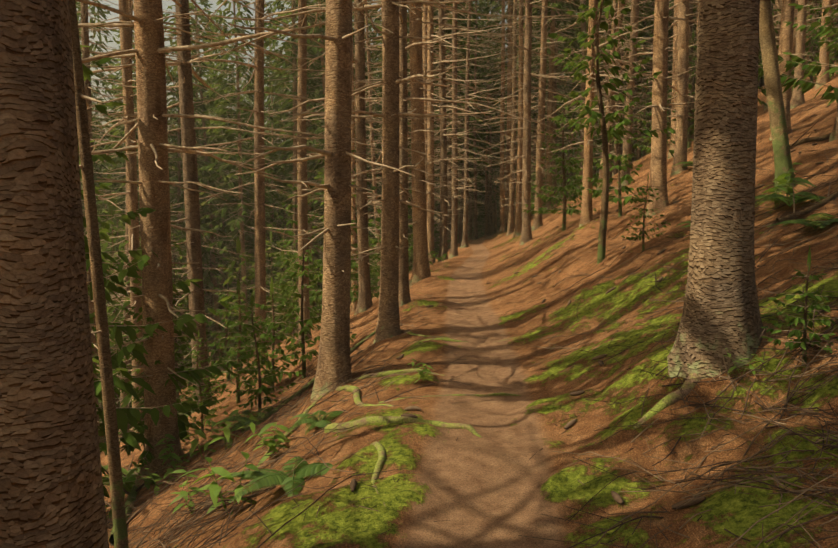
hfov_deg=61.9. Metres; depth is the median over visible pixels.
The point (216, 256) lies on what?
spruce
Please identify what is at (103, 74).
spruce
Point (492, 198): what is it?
spruce
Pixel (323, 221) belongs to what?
spruce
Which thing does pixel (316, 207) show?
spruce
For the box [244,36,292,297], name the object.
spruce
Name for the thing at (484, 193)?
spruce
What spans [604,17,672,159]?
spruce
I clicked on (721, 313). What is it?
spruce
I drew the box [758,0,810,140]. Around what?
spruce
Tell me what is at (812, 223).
fern
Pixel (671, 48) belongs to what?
spruce
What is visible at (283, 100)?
spruce
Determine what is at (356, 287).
sapling
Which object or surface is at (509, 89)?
spruce
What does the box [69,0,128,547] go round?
trunk
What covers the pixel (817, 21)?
young spruce
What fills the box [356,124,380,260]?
spruce
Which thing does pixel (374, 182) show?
spruce
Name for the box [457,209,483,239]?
spruce
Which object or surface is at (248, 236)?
young spruce
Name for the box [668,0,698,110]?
spruce
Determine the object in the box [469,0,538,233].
spruce
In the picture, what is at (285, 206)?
spruce
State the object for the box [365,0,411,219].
spruce
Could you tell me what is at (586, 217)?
spruce
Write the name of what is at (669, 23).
spruce
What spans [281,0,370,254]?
spruce
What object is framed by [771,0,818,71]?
spruce
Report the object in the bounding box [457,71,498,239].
spruce
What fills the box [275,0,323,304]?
spruce
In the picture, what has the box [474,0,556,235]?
spruce
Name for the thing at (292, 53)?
spruce
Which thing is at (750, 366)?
plant
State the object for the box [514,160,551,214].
sapling
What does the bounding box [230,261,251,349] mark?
young spruce
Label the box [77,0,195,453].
spruce
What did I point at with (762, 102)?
young spruce
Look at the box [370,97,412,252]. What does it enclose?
spruce
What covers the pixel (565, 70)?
spruce
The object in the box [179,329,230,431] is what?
sapling
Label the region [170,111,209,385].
spruce
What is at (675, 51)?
spruce
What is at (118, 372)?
sapling
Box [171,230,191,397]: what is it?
young spruce
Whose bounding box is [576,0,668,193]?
spruce
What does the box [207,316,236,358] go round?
sapling
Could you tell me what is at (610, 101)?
spruce
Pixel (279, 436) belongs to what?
plant
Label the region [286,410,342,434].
fern
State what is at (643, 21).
spruce
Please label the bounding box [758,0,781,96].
sapling
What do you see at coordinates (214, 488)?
plant
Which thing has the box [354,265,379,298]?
sapling
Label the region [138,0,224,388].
spruce
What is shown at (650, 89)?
spruce
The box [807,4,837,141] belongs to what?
spruce
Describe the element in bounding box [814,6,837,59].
sapling
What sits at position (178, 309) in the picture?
young spruce
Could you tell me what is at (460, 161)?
spruce
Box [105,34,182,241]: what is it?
spruce
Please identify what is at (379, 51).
spruce
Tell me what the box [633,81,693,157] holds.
sapling
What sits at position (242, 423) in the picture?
fern
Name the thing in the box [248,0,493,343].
spruce
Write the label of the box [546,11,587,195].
spruce
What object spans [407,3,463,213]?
spruce
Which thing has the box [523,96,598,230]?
sapling
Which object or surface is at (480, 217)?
spruce
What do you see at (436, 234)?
spruce
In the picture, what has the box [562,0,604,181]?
spruce
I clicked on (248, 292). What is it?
young spruce
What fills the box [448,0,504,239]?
spruce
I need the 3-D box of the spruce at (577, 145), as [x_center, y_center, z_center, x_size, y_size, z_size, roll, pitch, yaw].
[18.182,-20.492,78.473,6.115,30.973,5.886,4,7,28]
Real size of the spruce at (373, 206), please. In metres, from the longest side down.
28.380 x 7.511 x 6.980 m
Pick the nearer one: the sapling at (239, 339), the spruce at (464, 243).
the sapling at (239, 339)
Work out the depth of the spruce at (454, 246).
29.49 m
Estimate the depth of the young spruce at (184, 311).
48.06 m
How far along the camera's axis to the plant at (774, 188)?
7.80 m
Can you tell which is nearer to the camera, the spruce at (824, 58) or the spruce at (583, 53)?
the spruce at (824, 58)
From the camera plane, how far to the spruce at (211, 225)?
45.57 m
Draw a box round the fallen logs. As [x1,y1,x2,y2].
[102,122,837,547]
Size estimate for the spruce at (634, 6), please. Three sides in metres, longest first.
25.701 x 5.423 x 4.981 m
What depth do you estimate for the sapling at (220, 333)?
24.61 m
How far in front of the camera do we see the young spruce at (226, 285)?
69.45 m
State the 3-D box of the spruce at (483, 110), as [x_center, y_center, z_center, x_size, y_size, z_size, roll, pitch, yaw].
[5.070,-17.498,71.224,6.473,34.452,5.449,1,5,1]
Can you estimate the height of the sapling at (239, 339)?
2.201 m
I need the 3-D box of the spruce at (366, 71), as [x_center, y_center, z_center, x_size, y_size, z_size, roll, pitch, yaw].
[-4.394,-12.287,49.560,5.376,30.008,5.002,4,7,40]
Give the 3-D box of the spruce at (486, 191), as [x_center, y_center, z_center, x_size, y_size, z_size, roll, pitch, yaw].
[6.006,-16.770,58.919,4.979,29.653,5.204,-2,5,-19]
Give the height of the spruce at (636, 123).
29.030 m
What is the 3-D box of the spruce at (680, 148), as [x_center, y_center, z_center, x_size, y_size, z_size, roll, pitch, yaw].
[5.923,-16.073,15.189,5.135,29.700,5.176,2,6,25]
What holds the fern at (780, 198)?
on the terrain
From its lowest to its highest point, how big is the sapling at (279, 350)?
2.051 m
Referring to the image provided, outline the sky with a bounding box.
[76,0,579,237]
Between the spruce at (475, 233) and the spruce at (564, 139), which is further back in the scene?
the spruce at (564, 139)
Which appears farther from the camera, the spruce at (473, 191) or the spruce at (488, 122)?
the spruce at (473, 191)
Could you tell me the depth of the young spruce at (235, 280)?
71.09 m
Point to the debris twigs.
(183, 529)
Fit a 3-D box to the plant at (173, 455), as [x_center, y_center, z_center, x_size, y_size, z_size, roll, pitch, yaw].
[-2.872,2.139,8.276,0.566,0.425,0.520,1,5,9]
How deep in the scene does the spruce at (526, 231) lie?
23.53 m
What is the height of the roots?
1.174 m
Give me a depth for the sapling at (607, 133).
10.02 m
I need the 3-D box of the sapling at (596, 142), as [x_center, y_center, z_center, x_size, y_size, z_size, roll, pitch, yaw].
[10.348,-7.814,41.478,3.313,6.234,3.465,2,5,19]
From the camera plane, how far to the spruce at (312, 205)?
45.75 m
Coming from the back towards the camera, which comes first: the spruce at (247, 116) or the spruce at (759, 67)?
the spruce at (247, 116)
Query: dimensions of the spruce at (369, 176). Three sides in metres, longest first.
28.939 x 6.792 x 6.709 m
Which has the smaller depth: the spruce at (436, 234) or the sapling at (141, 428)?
the sapling at (141, 428)
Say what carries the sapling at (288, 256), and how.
on the terrain
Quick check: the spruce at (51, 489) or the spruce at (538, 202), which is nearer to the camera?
the spruce at (51, 489)
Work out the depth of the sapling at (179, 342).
43.84 m
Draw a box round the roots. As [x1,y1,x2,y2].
[257,329,700,511]
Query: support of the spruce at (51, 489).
on the terrain
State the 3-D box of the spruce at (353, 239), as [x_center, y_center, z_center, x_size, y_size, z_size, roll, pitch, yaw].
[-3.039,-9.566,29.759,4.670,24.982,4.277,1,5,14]
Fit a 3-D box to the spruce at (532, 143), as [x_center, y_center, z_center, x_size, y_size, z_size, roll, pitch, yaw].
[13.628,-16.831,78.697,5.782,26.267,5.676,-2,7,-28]
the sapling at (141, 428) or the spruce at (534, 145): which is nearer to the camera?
the sapling at (141, 428)
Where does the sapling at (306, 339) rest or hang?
on the terrain
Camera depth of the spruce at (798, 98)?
19.93 m
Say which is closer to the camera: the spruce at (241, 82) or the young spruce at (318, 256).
the young spruce at (318, 256)
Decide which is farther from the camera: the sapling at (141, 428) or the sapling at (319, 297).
the sapling at (319, 297)
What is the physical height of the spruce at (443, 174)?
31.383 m
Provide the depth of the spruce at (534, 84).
58.54 m
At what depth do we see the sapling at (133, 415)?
8.02 m
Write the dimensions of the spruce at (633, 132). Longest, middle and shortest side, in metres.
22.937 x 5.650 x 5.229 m
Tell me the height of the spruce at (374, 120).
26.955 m
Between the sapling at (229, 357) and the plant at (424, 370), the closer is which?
the plant at (424, 370)
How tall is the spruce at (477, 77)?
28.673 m
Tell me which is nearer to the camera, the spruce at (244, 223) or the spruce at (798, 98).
the spruce at (798, 98)
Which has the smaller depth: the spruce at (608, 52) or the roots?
the roots
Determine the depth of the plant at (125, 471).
9.58 m
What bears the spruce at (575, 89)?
on the terrain
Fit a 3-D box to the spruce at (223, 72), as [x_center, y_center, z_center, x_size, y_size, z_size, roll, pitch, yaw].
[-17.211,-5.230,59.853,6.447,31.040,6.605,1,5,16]
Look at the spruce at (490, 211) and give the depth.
66.53 m
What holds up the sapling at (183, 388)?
on the terrain
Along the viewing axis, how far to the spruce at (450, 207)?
51.51 m
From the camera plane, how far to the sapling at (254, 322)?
42.57 m
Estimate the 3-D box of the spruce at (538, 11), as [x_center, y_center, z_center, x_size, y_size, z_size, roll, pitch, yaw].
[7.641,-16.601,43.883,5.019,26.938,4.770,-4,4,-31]
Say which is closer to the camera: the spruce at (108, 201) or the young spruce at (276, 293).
the young spruce at (276, 293)
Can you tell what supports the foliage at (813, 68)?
on the terrain
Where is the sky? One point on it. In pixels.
(111, 44)
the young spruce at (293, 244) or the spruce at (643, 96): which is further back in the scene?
the spruce at (643, 96)
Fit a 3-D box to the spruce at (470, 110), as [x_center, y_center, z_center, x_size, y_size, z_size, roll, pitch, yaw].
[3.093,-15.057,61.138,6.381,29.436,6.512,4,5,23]
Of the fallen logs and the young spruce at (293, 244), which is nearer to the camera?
the fallen logs
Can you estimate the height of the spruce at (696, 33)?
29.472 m
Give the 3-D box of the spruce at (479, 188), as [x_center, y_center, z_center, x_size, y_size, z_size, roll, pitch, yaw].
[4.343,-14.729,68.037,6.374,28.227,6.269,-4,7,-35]
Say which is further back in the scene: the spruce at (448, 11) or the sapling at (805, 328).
the spruce at (448, 11)
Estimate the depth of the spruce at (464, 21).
48.89 m
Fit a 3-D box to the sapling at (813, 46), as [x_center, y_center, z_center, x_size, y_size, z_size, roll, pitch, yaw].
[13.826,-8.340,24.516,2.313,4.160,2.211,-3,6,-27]
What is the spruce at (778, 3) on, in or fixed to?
on the terrain
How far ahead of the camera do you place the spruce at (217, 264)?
68.24 m
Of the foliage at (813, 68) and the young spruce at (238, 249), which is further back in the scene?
the young spruce at (238, 249)
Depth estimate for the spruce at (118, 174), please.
49.48 m
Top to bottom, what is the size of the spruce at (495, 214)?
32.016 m
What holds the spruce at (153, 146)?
on the terrain
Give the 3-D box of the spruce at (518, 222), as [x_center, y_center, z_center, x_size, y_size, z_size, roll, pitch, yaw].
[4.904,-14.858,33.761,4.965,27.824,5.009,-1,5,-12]
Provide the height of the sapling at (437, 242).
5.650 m
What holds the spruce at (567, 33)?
on the terrain
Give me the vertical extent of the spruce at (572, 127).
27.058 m
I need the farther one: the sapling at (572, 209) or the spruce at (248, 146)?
the spruce at (248, 146)
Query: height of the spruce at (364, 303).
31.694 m
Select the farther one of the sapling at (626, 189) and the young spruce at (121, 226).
the young spruce at (121, 226)
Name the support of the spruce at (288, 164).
on the terrain
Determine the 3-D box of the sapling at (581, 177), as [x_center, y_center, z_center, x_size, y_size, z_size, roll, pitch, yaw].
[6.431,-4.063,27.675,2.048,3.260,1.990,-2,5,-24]
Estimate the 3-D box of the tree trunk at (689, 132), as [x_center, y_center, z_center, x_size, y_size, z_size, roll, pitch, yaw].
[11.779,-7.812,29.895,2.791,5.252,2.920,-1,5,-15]
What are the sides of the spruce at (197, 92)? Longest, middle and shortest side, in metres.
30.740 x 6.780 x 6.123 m
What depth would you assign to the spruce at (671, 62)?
57.48 m
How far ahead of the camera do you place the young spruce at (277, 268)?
56.06 m
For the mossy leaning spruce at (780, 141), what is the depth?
8.52 m
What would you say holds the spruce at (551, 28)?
on the terrain
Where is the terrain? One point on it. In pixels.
(502, 481)
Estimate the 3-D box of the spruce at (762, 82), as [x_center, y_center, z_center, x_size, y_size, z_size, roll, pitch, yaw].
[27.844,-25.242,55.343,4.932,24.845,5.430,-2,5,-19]
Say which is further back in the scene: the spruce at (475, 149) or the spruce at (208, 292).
the spruce at (208, 292)
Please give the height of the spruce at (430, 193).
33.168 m
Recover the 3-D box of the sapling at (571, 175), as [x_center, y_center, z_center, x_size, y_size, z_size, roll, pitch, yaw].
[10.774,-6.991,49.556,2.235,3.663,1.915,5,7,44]
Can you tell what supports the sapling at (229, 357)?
on the terrain
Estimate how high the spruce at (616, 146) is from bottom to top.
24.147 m
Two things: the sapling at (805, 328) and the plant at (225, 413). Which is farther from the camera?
the plant at (225, 413)
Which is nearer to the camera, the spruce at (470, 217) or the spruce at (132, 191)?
the spruce at (132, 191)
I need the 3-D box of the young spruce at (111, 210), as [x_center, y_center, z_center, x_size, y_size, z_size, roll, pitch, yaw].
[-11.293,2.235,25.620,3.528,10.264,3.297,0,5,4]
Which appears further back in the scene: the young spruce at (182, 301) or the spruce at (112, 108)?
the spruce at (112, 108)
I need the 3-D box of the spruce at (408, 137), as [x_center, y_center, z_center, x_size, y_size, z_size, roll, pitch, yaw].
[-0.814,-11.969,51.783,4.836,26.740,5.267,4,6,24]
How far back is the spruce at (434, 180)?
58.79 m
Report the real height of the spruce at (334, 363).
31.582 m
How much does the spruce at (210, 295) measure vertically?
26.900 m
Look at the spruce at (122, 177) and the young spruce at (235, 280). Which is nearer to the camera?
the spruce at (122, 177)
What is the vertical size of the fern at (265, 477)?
0.149 m
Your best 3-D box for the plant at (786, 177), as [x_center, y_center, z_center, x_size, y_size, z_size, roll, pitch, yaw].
[4.192,-0.990,7.809,0.472,0.498,0.586,3,6,34]
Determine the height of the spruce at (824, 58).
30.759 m
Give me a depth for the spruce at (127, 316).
24.30 m
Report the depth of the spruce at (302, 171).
17.20 m
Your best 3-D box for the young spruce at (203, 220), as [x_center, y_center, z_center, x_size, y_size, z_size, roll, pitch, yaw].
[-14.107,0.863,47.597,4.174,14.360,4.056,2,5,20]
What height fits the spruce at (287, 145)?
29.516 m
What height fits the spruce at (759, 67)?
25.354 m
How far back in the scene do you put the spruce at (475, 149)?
41.77 m
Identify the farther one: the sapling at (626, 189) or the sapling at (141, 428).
the sapling at (626, 189)
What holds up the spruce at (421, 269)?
on the terrain
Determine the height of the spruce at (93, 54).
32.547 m
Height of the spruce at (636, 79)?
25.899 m
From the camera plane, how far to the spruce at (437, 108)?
54.67 m
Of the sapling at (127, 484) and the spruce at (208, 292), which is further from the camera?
the spruce at (208, 292)
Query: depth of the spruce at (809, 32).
39.41 m
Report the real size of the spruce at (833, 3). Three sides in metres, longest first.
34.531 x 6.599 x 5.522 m
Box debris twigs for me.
[105,103,837,547]
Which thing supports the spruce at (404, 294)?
on the terrain
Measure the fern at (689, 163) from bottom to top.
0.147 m
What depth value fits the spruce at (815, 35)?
43.33 m
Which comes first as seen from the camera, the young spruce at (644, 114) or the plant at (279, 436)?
the plant at (279, 436)
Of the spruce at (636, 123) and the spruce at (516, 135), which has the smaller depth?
the spruce at (636, 123)
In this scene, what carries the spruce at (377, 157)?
on the terrain
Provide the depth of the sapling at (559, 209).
26.89 m
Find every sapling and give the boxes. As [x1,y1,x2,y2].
[77,45,254,475]
[82,196,160,497]
[96,272,224,466]
[97,298,131,432]
[128,378,187,401]
[174,338,191,383]
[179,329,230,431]
[185,281,254,380]
[187,278,271,403]
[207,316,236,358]
[217,333,250,378]
[227,293,295,417]
[231,275,314,392]
[236,290,277,347]
[241,184,353,338]
[258,240,356,378]
[276,150,380,303]
[350,251,379,303]
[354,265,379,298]
[357,224,377,285]
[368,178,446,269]
[369,219,408,276]
[408,189,450,251]
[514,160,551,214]
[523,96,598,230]
[548,0,676,263]
[550,189,575,214]
[557,152,578,196]
[561,145,614,196]
[565,104,613,188]
[579,114,646,217]
[621,174,670,250]
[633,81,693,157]
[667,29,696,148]
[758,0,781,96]
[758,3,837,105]
[758,38,763,78]
[761,247,837,365]
[791,0,837,89]
[811,51,837,78]
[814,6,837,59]
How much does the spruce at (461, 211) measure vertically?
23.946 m
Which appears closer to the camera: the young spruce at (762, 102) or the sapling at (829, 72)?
the sapling at (829, 72)
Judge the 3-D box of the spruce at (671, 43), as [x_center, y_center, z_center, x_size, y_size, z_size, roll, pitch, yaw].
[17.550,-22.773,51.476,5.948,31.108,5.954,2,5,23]
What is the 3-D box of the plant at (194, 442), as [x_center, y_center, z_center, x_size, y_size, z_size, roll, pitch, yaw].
[-2.430,1.895,7.948,0.541,0.460,0.436,4,7,40]
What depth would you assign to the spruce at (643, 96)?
60.18 m
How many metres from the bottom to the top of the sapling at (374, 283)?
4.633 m
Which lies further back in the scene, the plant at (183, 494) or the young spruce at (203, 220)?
the young spruce at (203, 220)
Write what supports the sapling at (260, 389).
on the terrain
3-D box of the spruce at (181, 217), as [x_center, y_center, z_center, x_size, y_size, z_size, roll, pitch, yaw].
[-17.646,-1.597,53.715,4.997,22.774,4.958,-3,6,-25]
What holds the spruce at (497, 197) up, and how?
on the terrain
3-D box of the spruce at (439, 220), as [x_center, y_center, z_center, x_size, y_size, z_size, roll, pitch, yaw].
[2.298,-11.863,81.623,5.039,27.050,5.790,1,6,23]
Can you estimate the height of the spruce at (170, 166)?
24.303 m
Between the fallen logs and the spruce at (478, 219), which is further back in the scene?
the spruce at (478, 219)
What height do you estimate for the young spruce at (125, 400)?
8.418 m
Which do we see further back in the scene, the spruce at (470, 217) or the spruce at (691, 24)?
the spruce at (470, 217)
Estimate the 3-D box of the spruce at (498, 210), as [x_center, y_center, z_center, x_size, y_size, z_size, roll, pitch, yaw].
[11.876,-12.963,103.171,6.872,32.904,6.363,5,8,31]
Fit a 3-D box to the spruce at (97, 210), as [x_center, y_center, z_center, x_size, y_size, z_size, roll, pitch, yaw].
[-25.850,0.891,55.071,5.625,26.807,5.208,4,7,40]
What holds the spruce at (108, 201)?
on the terrain
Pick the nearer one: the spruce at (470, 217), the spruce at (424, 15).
the spruce at (424, 15)
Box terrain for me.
[100,59,837,547]
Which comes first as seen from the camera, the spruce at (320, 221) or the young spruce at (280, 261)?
the young spruce at (280, 261)
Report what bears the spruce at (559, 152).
on the terrain
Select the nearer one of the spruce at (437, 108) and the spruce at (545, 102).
the spruce at (437, 108)
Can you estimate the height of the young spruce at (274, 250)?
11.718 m
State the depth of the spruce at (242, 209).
42.12 m
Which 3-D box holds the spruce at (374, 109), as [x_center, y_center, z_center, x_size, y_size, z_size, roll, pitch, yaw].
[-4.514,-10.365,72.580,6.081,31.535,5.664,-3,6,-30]
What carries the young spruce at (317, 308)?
on the terrain
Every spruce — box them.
[0,0,108,547]
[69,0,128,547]
[75,0,375,490]
[76,0,125,418]
[76,2,115,225]
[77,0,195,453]
[78,0,204,441]
[80,129,114,301]
[81,98,125,293]
[82,0,252,431]
[85,0,323,413]
[85,129,119,302]
[96,29,182,319]
[96,195,142,431]
[97,274,123,437]
[99,71,141,400]
[100,200,142,345]
[101,83,139,249]
[105,27,171,220]
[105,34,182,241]
[106,237,174,406]
[111,4,178,295]
[126,0,325,366]
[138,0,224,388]
[166,0,243,348]
[169,0,267,369]
[169,111,217,384]
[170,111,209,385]
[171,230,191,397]
[171,239,188,365]
[173,238,188,364]
[175,215,218,352]
[182,8,253,365]
[184,112,234,352]
[184,114,233,355]
[184,197,238,363]
[195,34,250,348]
[198,0,287,353]
[201,132,234,348]
[204,91,237,342]
[206,301,229,363]
[208,0,475,401]
[208,260,235,349]
[210,237,271,367]
[215,41,253,348]
[226,118,253,346]
[227,236,251,339]
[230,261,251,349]
[231,72,253,203]
[231,195,275,316]
[232,31,291,330]
[232,250,279,337]
[238,0,379,342]
[241,202,284,320]
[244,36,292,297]
[245,67,292,329]
[246,0,324,332]
[247,228,295,345]
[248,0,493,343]
[250,54,313,269]
[264,0,322,271]
[264,0,355,308]
[264,0,410,314]
[265,70,292,280]
[267,231,290,328]
[269,220,292,337]
[270,230,317,337]
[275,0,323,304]
[281,0,369,263]
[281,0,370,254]
[283,252,322,332]
[289,54,322,306]
[307,0,378,258]
[308,0,517,287]
[310,0,381,312]
[310,116,323,285]
[311,0,530,306]
[313,43,377,239]
[313,162,370,264]
[313,232,323,311]
[315,0,381,290]
[319,0,381,284]
[352,0,411,289]
[353,1,381,232]
[353,8,411,256]
[356,93,380,269]
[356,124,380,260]
[364,4,439,246]
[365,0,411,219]
[365,25,381,281]
[370,0,500,265]
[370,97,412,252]
[376,20,437,253]
[377,0,504,261]
[379,8,451,201]
[407,0,481,226]
[407,0,483,224]
[407,0,498,250]
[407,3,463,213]
[408,0,489,237]
[408,134,451,223]
[409,0,517,258]
[433,5,485,249]
[434,0,483,226]
[434,0,498,243]
[434,1,508,247]
[434,173,439,257]
[435,16,494,227]
[436,149,439,244]
[437,10,485,216]
[437,177,484,222]
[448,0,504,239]
[457,0,584,244]
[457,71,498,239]
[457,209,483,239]
[458,0,485,232]
[458,0,495,237]
[458,66,492,233]
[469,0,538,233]
[469,0,549,219]
[470,0,506,234]
[471,5,515,235]
[472,0,506,234]
[472,0,551,230]
[472,55,499,234]
[472,183,499,237]
[473,0,570,237]
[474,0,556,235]
[477,5,516,233]
[477,64,516,237]
[483,0,595,230]
[483,58,522,228]
[491,0,604,211]
[493,45,545,215]
[496,159,499,232]
[497,4,561,187]
[505,0,576,179]
[511,0,653,226]
[512,0,574,206]
[516,25,569,180]
[516,34,557,214]
[517,0,577,215]
[517,0,587,182]
[517,0,587,204]
[532,21,579,201]
[545,22,579,193]
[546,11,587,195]
[549,0,624,196]
[556,0,614,166]
[557,1,602,195]
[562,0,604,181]
[564,104,597,195]
[571,0,647,186]
[572,5,651,184]
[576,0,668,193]
[576,0,694,186]
[580,0,653,175]
[586,0,671,165]
[592,0,697,217]
[602,0,669,169]
[604,0,672,161]
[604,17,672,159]
[605,0,775,176]
[611,87,626,170]
[620,1,670,154]
[623,0,695,109]
[625,11,670,155]
[632,64,651,155]
[635,67,643,160]
[638,0,698,158]
[639,3,696,144]
[642,0,696,97]
[643,0,698,141]
[647,0,696,100]
[667,0,765,378]
[667,6,693,138]
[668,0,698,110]
[693,4,698,114]
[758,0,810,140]
[758,39,767,106]
[758,44,761,86]
[759,0,795,191]
[760,5,773,86]
[764,0,808,109]
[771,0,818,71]
[773,0,837,108]
[777,0,816,99]
[795,0,836,89]
[805,0,821,62]
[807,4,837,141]
[810,0,819,61]
[810,0,837,69]
[811,1,821,46]
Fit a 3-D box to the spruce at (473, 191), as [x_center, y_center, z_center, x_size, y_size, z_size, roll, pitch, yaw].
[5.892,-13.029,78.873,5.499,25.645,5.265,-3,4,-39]
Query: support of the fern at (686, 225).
on the terrain
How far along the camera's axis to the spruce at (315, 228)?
62.91 m
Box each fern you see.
[211,406,274,431]
[220,457,332,502]
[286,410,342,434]
[674,161,692,165]
[677,221,690,227]
[755,191,824,206]
[767,212,837,228]
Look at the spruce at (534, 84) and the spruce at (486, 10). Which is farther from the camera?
the spruce at (534, 84)
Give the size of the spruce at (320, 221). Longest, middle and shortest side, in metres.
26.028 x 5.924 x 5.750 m
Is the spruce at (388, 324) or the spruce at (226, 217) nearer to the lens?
the spruce at (388, 324)
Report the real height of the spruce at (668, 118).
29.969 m
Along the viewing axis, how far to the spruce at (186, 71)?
11.94 m
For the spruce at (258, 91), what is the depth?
16.07 m
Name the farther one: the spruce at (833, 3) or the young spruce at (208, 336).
the young spruce at (208, 336)
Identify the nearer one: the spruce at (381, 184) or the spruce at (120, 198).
the spruce at (120, 198)
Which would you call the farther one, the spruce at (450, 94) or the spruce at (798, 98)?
the spruce at (450, 94)
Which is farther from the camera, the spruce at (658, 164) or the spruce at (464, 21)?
the spruce at (464, 21)
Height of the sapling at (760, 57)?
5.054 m
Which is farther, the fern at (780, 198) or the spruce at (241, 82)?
the spruce at (241, 82)
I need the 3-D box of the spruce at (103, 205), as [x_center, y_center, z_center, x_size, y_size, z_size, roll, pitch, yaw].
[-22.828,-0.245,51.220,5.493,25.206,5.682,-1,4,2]
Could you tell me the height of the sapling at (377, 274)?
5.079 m
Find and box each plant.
[104,465,129,484]
[122,461,142,480]
[138,462,187,495]
[153,434,196,468]
[170,469,205,513]
[180,421,226,458]
[180,452,258,514]
[208,409,246,447]
[222,407,251,426]
[238,416,291,466]
[408,359,433,382]
[724,348,763,375]
[761,175,807,207]
[773,162,815,201]
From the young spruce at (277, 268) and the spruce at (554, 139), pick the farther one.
the young spruce at (277, 268)
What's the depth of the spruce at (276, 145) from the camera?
66.66 m
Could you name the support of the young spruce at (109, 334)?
on the terrain
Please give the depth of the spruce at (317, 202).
48.68 m
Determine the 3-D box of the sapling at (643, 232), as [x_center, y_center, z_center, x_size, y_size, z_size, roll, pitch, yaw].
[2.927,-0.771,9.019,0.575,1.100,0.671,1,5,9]
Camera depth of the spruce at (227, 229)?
70.61 m
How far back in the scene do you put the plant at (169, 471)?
7.63 m
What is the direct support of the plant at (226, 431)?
on the terrain
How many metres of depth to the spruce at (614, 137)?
62.55 m
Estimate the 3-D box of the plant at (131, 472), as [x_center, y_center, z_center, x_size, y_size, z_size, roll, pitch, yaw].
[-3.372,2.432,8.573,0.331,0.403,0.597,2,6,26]
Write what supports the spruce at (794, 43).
on the terrain

